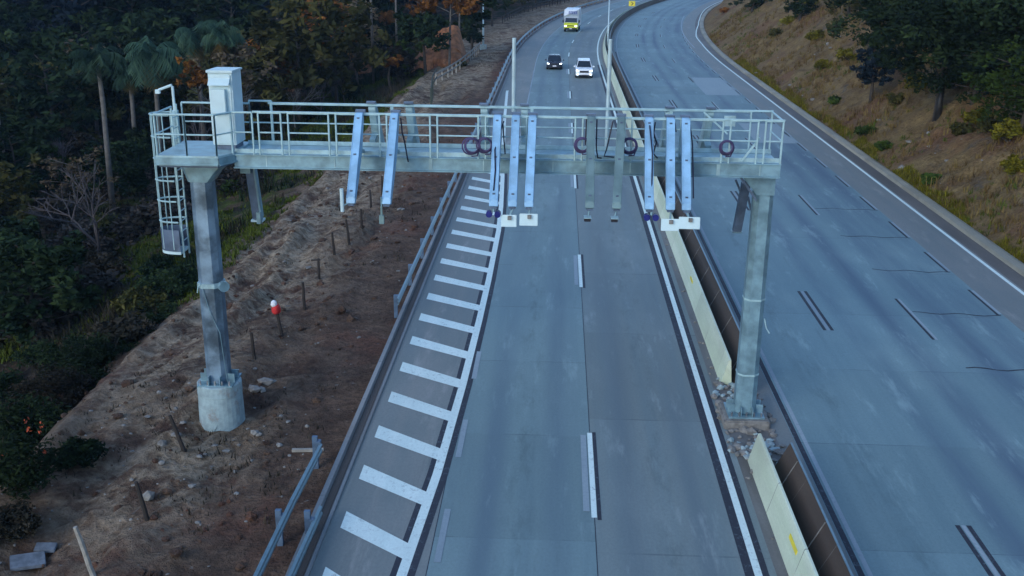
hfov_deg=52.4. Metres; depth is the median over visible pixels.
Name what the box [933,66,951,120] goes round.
trunk
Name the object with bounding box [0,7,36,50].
broadleaf tree
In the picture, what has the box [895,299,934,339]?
road marking dash
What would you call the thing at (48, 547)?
concrete slab
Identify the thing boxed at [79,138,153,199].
tree
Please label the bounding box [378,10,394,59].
broadleaf tree
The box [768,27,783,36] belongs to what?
bush
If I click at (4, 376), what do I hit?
bush
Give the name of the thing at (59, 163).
broadleaf tree
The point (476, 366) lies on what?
road marking faded
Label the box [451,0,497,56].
tree
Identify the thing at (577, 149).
cable coil
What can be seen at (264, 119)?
bush
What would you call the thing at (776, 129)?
road patch
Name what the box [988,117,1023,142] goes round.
bush
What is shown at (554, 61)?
sedan car
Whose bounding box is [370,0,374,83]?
utility pole
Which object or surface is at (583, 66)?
suv car
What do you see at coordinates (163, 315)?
bush
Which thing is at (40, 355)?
bush
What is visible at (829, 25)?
bush
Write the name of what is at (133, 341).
bush
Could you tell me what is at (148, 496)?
stones
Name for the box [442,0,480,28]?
tree
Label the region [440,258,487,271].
white road marking
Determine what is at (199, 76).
tree
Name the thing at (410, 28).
tree
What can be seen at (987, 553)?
road marking dash
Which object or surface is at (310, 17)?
broadleaf tree
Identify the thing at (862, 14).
tree
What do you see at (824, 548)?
screen barrier
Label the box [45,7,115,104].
broadleaf tree
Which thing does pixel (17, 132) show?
tree
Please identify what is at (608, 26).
lamp post
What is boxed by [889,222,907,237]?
road marking dash
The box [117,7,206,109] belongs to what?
broadleaf tree
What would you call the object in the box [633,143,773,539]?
gravel
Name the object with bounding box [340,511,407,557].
white road marking
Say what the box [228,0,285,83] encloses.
broadleaf tree
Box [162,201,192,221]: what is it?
bush
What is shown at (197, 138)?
bush
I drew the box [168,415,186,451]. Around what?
fence post
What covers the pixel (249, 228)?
green grass
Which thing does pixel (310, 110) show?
bush
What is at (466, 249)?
white road marking
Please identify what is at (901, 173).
dry grass
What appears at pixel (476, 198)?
white road marking
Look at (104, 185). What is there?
bush
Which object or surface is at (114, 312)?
scrub
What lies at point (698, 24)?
white road marking
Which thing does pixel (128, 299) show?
bush
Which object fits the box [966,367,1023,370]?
road crack
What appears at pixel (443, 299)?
white road marking
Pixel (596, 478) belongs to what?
black road marking
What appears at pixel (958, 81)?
bush
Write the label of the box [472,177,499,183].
white road marking
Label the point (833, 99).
bush
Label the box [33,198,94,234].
bush
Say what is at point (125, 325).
bush
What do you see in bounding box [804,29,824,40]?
bush
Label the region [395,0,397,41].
utility pole
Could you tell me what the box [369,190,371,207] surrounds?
fence post
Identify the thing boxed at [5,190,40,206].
bush
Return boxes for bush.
[0,285,85,346]
[0,367,24,391]
[0,378,26,400]
[0,388,10,404]
[0,389,62,444]
[0,404,72,449]
[0,417,67,503]
[0,500,41,542]
[2,362,97,411]
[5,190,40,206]
[9,331,91,377]
[23,262,125,300]
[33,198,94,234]
[42,215,108,247]
[50,332,121,377]
[52,436,108,472]
[57,365,107,397]
[70,235,123,267]
[72,247,135,278]
[73,212,127,241]
[84,308,155,346]
[85,166,113,186]
[91,187,126,203]
[98,332,134,363]
[108,285,168,316]
[109,198,184,247]
[112,204,134,218]
[114,325,155,346]
[131,300,179,324]
[133,261,198,303]
[134,254,185,278]
[141,167,190,201]
[144,162,179,184]
[149,181,191,208]
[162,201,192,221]
[173,164,233,189]
[187,136,209,140]
[189,229,194,241]
[215,164,269,193]
[217,179,240,194]
[254,114,276,126]
[302,106,323,118]
[344,125,364,132]
[345,87,360,97]
[454,61,467,66]
[719,7,728,12]
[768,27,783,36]
[778,15,795,24]
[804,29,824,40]
[814,59,832,68]
[825,17,846,29]
[826,95,840,103]
[835,47,856,59]
[853,125,878,135]
[861,36,880,47]
[874,139,894,150]
[885,92,904,105]
[904,75,927,89]
[920,172,941,184]
[943,73,967,88]
[949,121,974,135]
[960,107,994,123]
[975,116,1002,132]
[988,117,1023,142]
[999,153,1023,174]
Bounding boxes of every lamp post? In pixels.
[480,4,486,49]
[606,0,609,49]
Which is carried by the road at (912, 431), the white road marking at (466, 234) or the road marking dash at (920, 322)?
the road marking dash at (920, 322)
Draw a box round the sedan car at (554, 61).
[545,54,563,68]
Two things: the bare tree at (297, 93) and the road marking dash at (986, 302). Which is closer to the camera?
the road marking dash at (986, 302)
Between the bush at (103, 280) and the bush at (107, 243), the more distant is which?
the bush at (107, 243)
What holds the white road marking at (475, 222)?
on the road shoulder at (342, 552)
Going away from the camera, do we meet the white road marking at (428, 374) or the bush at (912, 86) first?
the white road marking at (428, 374)
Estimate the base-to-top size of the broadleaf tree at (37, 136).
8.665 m
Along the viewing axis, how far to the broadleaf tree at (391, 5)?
149.48 m
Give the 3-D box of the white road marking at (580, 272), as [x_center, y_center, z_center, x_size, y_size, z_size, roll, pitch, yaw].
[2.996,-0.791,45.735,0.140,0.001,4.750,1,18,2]
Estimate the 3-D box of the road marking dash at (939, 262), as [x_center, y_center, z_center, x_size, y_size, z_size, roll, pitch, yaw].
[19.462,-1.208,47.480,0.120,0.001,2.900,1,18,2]
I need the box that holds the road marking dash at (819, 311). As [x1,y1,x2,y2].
[804,291,833,329]
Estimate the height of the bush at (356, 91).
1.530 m
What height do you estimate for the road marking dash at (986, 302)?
0.001 m
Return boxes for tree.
[0,0,65,55]
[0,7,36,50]
[0,23,49,95]
[0,26,106,144]
[0,54,37,111]
[0,66,33,125]
[0,107,50,156]
[0,114,62,197]
[0,117,29,153]
[0,153,43,226]
[0,215,41,294]
[0,215,103,344]
[5,139,93,199]
[10,51,72,123]
[19,62,129,138]
[19,163,118,256]
[26,145,119,215]
[41,39,129,137]
[41,138,70,197]
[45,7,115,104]
[48,136,76,156]
[60,126,113,174]
[68,42,128,212]
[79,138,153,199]
[87,30,172,128]
[90,0,190,45]
[97,12,183,128]
[112,62,145,137]
[117,1,194,29]
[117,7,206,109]
[121,127,168,174]
[124,35,186,152]
[127,61,220,136]
[154,0,230,52]
[166,4,224,28]
[166,105,210,141]
[170,42,243,110]
[174,20,217,140]
[174,56,207,140]
[176,0,283,67]
[181,40,289,124]
[187,86,255,141]
[200,19,247,66]
[221,2,254,26]
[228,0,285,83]
[229,0,354,121]
[236,29,317,115]
[264,10,330,97]
[278,0,394,102]
[286,85,322,126]
[297,0,367,95]
[298,81,333,109]
[337,0,394,53]
[338,0,381,81]
[339,0,399,70]
[355,0,405,44]
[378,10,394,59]
[389,0,419,40]
[390,0,443,39]
[393,10,451,74]
[419,0,481,65]
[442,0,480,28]
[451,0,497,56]
[490,0,512,25]
[728,0,772,12]
[783,0,819,21]
[823,0,861,14]
[824,0,1022,121]
[827,0,929,47]
[849,46,902,102]
[869,0,1014,29]
[886,0,1023,96]
[905,22,1023,105]
[955,34,1023,131]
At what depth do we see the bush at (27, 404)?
34.29 m
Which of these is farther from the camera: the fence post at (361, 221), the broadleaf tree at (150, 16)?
the broadleaf tree at (150, 16)
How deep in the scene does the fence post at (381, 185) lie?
60.47 m
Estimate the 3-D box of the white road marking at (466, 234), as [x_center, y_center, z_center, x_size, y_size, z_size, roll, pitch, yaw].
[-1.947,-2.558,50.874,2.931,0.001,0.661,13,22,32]
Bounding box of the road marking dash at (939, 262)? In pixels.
[926,252,949,270]
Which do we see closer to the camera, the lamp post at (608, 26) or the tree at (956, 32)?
the tree at (956, 32)
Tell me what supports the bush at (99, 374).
on the terrain at (290, 366)
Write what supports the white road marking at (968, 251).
on the road shoulder at (999, 294)
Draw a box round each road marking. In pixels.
[322,65,769,575]
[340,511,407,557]
[359,465,425,504]
[375,425,439,458]
[388,392,450,420]
[390,90,507,575]
[400,362,459,386]
[410,336,467,358]
[419,313,473,332]
[427,293,479,310]
[434,275,483,289]
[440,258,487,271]
[446,243,491,255]
[451,230,493,241]
[456,217,496,227]
[461,206,494,214]
[464,195,498,204]
[468,186,499,193]
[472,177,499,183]
[519,0,624,143]
[578,255,582,286]
[581,254,584,287]
[587,433,596,517]
[592,432,601,519]
[597,20,762,575]
[615,52,864,575]
[616,1,872,575]
[696,1,720,44]
[702,45,1023,294]
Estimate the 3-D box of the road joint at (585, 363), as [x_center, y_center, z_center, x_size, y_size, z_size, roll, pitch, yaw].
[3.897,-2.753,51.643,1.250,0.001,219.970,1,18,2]
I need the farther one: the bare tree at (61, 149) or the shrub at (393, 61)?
the shrub at (393, 61)
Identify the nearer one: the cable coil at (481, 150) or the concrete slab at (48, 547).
the concrete slab at (48, 547)
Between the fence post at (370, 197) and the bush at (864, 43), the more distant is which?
the bush at (864, 43)
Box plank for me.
[292,448,323,451]
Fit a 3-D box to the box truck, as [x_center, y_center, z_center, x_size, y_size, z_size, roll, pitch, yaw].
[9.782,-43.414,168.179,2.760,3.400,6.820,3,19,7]
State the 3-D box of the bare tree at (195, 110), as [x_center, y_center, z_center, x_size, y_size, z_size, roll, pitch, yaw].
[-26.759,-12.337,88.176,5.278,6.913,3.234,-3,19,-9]
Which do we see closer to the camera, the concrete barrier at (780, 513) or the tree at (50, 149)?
the concrete barrier at (780, 513)
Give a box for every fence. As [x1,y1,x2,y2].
[430,69,436,108]
[435,43,479,84]
[502,0,573,23]
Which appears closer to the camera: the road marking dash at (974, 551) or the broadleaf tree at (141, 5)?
the road marking dash at (974, 551)
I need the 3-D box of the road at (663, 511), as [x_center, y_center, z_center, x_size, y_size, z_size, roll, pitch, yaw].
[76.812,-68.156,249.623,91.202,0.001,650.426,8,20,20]
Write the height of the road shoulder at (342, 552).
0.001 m
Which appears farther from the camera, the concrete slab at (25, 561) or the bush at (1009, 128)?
the bush at (1009, 128)
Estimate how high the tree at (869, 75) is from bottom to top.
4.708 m
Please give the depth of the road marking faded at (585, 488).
28.20 m
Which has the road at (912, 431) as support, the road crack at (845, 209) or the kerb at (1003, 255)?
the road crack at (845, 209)
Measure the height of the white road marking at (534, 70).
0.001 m
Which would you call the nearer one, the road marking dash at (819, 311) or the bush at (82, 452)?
the bush at (82, 452)
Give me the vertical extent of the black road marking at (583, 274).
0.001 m
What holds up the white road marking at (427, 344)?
on the road shoulder at (342, 552)
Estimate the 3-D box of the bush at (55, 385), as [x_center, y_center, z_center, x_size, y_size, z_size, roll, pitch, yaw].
[-16.415,3.648,37.108,3.342,1.928,2.874,1,18,2]
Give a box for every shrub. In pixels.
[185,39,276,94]
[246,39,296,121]
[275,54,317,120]
[379,44,418,81]
[383,37,440,72]
[385,54,402,85]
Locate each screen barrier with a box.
[606,0,739,382]
[775,442,853,575]
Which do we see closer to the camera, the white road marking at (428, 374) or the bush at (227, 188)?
the white road marking at (428, 374)
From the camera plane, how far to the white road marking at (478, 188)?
60.34 m
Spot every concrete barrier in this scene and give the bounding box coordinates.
[603,0,730,383]
[748,433,818,575]
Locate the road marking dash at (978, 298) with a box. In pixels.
[968,290,997,314]
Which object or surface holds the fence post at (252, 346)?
on the terrain at (290, 366)
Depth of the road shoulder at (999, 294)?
56.99 m
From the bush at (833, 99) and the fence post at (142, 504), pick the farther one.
the bush at (833, 99)
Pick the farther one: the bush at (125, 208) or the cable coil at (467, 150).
the bush at (125, 208)
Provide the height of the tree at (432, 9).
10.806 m
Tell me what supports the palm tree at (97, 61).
on the terrain at (290, 366)
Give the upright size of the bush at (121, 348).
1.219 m
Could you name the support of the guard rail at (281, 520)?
on the terrain at (290, 366)
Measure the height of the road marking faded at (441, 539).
0.001 m
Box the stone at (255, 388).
[248,384,265,392]
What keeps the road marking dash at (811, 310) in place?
on the road at (912, 431)
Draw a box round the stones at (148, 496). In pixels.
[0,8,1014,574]
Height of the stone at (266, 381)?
0.358 m
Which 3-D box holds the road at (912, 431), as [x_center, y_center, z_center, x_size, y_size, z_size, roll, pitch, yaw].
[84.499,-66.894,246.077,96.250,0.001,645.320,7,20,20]
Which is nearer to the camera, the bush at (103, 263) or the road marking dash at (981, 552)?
the road marking dash at (981, 552)
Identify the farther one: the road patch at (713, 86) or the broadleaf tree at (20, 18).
the broadleaf tree at (20, 18)
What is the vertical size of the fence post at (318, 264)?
1.239 m
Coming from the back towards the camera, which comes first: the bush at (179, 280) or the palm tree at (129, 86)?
the palm tree at (129, 86)
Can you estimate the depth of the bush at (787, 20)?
125.78 m
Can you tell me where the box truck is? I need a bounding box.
[563,7,580,31]
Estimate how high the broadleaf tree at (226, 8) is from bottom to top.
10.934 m
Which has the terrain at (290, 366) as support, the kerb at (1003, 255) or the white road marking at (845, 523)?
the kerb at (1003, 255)
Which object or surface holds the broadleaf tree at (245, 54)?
on the terrain at (290, 366)
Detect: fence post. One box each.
[73,526,95,575]
[134,481,149,521]
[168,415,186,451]
[250,332,255,359]
[276,314,283,336]
[301,282,305,309]
[311,258,319,278]
[331,233,335,254]
[345,219,350,244]
[360,209,362,228]
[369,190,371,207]
[381,176,382,194]
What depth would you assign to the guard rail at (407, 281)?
53.33 m
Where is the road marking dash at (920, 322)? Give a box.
[898,299,937,339]
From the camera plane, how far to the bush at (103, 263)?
58.43 m
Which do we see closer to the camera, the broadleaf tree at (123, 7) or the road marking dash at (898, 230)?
the road marking dash at (898, 230)
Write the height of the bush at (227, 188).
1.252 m
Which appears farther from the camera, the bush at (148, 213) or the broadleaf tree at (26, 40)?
the broadleaf tree at (26, 40)
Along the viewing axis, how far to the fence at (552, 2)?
214.86 m
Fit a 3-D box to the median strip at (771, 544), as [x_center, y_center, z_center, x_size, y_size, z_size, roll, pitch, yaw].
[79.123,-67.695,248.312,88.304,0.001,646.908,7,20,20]
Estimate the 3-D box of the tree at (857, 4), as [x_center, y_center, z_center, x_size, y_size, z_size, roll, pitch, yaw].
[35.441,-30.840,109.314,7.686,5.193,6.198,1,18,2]
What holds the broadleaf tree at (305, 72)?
on the terrain at (290, 366)
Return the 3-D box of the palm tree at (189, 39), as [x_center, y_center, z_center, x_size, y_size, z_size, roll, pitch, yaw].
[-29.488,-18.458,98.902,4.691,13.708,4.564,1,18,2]
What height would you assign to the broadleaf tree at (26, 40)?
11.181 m
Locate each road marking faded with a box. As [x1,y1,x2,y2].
[434,509,450,561]
[455,420,467,456]
[471,351,481,378]
[573,255,577,284]
[580,435,589,510]
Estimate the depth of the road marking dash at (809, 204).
57.53 m
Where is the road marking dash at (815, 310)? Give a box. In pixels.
[801,291,829,329]
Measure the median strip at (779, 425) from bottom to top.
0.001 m
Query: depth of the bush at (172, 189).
76.38 m
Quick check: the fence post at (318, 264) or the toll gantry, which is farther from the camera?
the fence post at (318, 264)
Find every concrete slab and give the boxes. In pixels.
[9,551,45,570]
[33,542,57,552]
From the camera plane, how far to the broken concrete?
30.12 m
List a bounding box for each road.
[426,0,641,575]
[568,0,776,575]
[614,0,1023,575]
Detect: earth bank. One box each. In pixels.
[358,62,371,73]
[412,25,468,71]
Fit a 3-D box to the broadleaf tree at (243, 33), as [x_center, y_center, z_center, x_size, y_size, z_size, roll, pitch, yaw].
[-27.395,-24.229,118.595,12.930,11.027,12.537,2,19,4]
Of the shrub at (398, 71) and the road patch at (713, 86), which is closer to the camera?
the road patch at (713, 86)
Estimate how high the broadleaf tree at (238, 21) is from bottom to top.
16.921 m
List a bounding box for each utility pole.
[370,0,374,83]
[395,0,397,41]
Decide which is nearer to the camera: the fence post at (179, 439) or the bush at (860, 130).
the fence post at (179, 439)
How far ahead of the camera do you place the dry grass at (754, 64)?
81.77 m
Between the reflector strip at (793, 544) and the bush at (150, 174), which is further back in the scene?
the bush at (150, 174)
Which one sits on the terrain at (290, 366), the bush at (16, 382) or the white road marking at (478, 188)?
the bush at (16, 382)
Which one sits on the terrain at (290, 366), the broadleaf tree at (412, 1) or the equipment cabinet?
the broadleaf tree at (412, 1)
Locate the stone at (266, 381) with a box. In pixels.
[257,377,276,385]
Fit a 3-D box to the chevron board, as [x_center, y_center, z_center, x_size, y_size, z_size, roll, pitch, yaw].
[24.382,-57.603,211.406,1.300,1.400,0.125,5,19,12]
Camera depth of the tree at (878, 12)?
80.15 m
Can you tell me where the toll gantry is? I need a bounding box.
[148,38,784,419]
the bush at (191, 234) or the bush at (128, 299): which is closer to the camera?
the bush at (128, 299)
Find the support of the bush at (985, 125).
on the terrain at (290, 366)
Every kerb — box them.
[285,0,612,575]
[700,2,1023,276]
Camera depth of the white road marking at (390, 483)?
27.58 m
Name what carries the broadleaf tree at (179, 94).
on the terrain at (290, 366)
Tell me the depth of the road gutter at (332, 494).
32.87 m
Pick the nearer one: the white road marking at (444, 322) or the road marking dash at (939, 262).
the white road marking at (444, 322)
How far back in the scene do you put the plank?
29.88 m
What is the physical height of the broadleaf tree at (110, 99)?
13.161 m
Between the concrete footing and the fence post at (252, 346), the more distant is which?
the fence post at (252, 346)
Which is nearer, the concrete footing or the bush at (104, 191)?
the concrete footing
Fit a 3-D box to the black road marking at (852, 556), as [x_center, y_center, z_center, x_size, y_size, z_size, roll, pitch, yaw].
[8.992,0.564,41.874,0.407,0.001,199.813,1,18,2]
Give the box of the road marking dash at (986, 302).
[971,290,1000,313]
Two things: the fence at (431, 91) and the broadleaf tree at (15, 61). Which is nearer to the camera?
the fence at (431, 91)
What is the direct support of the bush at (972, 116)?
on the terrain at (290, 366)
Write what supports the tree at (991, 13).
on the terrain at (290, 366)
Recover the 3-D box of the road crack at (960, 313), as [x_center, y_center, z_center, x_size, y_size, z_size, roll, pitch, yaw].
[17.443,1.025,40.744,3.359,0.001,0.266,2,19,5]
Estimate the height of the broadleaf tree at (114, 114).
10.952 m
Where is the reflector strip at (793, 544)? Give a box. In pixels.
[789,533,797,554]
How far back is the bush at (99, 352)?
39.53 m
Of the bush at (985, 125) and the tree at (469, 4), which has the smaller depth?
the bush at (985, 125)
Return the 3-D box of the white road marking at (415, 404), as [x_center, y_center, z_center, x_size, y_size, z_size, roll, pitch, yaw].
[-2.907,3.659,32.234,2.814,0.001,0.649,14,22,34]
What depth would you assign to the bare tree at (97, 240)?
58.59 m
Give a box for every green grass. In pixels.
[0,69,427,363]
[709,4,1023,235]
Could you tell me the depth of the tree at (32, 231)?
55.94 m
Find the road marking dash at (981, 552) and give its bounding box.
[961,525,999,575]
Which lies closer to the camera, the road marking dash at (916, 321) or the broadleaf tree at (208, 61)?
the road marking dash at (916, 321)
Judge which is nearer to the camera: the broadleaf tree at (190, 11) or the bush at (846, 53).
the bush at (846, 53)
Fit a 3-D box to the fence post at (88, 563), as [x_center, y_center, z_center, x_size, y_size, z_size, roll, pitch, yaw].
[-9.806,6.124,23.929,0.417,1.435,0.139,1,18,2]
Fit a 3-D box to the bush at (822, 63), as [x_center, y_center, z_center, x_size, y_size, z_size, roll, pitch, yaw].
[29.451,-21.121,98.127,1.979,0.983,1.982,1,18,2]
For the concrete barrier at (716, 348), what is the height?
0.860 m
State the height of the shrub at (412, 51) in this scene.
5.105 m
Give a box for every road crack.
[815,208,877,210]
[840,235,904,237]
[876,269,942,272]
[912,311,1000,315]
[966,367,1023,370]
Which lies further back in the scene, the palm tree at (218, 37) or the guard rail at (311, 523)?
the palm tree at (218, 37)
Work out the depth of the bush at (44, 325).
47.91 m
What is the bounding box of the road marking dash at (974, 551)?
[955,525,993,575]
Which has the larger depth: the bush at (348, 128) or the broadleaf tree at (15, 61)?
the broadleaf tree at (15, 61)
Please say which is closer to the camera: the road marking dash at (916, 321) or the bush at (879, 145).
the road marking dash at (916, 321)
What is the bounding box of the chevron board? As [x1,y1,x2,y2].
[629,1,634,5]
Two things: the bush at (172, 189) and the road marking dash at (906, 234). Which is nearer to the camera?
the road marking dash at (906, 234)
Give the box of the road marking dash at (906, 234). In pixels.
[891,222,909,236]
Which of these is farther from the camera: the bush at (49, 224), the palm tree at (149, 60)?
the palm tree at (149, 60)
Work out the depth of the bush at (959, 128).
64.97 m
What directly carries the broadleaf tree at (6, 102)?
on the terrain at (290, 366)
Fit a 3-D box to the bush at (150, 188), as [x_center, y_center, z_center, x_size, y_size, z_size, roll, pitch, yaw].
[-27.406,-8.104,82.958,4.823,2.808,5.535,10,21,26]
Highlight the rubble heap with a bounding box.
[711,381,786,473]
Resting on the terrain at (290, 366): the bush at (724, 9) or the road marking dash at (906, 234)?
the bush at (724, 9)
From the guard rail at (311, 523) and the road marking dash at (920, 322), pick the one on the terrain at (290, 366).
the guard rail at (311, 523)
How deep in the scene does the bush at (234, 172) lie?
76.54 m
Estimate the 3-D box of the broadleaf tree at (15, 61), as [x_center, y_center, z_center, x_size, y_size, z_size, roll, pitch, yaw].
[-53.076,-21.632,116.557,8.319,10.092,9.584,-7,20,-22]
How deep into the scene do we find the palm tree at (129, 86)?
90.93 m
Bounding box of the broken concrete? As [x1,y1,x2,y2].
[712,377,779,463]
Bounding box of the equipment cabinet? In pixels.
[205,67,244,149]
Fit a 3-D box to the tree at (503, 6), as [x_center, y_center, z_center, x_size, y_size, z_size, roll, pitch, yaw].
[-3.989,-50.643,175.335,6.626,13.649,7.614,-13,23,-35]
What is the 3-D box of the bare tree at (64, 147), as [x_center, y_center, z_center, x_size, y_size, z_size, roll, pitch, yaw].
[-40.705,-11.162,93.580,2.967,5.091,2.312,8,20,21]
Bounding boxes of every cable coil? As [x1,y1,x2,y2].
[462,137,480,156]
[476,137,491,154]
[574,137,586,154]
[624,137,637,155]
[719,140,734,156]
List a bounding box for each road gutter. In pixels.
[296,4,595,575]
[695,1,1023,289]
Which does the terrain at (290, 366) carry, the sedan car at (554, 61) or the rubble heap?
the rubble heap
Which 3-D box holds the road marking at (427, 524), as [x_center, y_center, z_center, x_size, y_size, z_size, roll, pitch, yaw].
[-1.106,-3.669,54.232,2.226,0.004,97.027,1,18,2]
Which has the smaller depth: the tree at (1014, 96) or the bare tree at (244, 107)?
the tree at (1014, 96)
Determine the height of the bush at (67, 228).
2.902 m
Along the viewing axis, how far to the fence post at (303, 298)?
41.64 m
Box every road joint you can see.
[425,58,536,575]
[568,38,597,575]
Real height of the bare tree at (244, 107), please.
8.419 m
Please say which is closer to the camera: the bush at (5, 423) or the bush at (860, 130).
the bush at (5, 423)
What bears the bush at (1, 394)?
on the terrain at (290, 366)
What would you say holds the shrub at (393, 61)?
on the terrain at (290, 366)
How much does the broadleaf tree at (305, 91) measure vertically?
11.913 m
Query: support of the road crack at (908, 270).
on the road at (912, 431)
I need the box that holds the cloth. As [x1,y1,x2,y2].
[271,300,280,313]
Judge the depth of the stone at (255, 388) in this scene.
34.10 m
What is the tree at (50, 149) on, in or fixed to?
on the terrain at (290, 366)
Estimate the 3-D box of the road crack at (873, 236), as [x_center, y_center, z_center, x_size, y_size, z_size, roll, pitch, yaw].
[17.951,-2.527,51.392,3.362,0.001,0.258,2,19,5]
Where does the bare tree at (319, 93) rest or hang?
on the terrain at (290, 366)
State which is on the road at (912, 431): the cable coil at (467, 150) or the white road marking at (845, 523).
the white road marking at (845, 523)
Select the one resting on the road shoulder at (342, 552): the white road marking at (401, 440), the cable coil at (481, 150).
the white road marking at (401, 440)
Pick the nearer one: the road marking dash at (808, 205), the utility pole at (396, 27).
the road marking dash at (808, 205)
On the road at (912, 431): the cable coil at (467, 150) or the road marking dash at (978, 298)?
the road marking dash at (978, 298)
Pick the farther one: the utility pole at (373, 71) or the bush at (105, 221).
the utility pole at (373, 71)
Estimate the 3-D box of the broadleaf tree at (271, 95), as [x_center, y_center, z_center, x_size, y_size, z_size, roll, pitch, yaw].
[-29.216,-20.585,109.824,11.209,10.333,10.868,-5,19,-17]
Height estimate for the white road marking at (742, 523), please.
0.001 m
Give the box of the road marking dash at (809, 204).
[800,195,819,214]
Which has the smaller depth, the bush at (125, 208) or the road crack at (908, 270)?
the road crack at (908, 270)
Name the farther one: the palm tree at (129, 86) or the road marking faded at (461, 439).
the palm tree at (129, 86)
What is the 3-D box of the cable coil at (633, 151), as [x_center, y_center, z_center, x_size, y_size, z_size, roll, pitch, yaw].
[3.162,-3.790,27.979,0.466,0.523,0.172,1,18,2]
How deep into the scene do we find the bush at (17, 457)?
27.36 m
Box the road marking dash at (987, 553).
[966,525,1005,575]
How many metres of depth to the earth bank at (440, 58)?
125.08 m
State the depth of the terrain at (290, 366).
39.94 m
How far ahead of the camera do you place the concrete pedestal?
31.42 m
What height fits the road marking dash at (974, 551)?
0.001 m
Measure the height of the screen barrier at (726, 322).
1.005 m
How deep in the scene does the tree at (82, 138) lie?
95.91 m
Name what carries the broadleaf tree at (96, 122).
on the terrain at (290, 366)
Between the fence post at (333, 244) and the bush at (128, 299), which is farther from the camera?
the fence post at (333, 244)
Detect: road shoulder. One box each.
[309,0,623,575]
[683,0,1023,331]
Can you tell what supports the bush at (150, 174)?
on the terrain at (290, 366)
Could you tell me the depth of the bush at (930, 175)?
60.92 m
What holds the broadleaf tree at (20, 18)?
on the terrain at (290, 366)
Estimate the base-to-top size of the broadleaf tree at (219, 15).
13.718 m
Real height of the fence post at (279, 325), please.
1.363 m
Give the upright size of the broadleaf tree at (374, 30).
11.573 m
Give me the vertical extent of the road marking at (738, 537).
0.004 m
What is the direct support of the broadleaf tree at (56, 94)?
on the terrain at (290, 366)
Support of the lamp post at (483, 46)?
on the terrain at (290, 366)
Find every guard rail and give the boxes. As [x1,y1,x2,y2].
[253,435,322,575]
[287,505,322,575]
[394,0,606,317]
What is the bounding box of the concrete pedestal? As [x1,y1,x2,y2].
[197,377,244,431]
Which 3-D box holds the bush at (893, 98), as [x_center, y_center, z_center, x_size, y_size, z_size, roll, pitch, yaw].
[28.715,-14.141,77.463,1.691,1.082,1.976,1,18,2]
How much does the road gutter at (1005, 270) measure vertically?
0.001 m
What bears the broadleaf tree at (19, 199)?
on the terrain at (290, 366)
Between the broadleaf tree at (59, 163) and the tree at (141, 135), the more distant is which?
the tree at (141, 135)
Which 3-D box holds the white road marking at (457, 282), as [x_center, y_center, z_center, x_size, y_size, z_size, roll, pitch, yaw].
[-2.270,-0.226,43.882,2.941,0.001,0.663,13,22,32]
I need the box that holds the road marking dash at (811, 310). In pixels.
[797,291,825,329]
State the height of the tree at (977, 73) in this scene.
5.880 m
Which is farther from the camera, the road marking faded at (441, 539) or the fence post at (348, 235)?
the fence post at (348, 235)
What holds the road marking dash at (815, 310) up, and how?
on the road at (912, 431)
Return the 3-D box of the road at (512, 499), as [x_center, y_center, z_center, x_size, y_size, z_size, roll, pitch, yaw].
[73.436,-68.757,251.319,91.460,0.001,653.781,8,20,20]
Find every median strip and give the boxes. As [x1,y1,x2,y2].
[601,30,788,575]
[611,0,856,575]
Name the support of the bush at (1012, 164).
on the terrain at (290, 366)
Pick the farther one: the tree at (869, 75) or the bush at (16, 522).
the tree at (869, 75)
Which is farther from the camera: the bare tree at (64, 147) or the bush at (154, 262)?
the bare tree at (64, 147)
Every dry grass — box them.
[709,0,1023,237]
[733,57,1023,262]
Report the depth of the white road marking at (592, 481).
28.05 m
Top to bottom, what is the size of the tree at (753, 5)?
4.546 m
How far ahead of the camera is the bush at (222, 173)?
81.07 m
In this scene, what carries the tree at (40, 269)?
on the terrain at (290, 366)
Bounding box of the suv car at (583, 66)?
[574,58,594,77]
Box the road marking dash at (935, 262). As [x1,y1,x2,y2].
[924,252,947,271]
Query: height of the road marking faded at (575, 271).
0.001 m
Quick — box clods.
[26,170,438,575]
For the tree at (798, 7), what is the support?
on the terrain at (290, 366)
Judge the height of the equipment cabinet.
2.185 m
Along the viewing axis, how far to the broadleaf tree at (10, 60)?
109.09 m
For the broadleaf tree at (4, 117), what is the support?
on the terrain at (290, 366)
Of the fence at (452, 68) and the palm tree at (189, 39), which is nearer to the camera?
the palm tree at (189, 39)
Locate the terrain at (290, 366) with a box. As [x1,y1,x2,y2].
[0,0,1023,575]
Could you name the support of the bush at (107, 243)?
on the terrain at (290, 366)
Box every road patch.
[690,77,741,94]
[739,123,798,142]
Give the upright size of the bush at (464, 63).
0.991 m
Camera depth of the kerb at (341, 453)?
33.80 m
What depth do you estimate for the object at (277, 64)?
114.00 m
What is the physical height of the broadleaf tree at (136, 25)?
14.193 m
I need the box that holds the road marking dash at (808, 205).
[798,195,817,214]
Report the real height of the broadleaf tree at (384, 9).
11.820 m
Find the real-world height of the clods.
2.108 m
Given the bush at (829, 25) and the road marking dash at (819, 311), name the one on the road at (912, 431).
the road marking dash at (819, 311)
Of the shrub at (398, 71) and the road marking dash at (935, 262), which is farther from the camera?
the shrub at (398, 71)
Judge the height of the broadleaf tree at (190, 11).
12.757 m

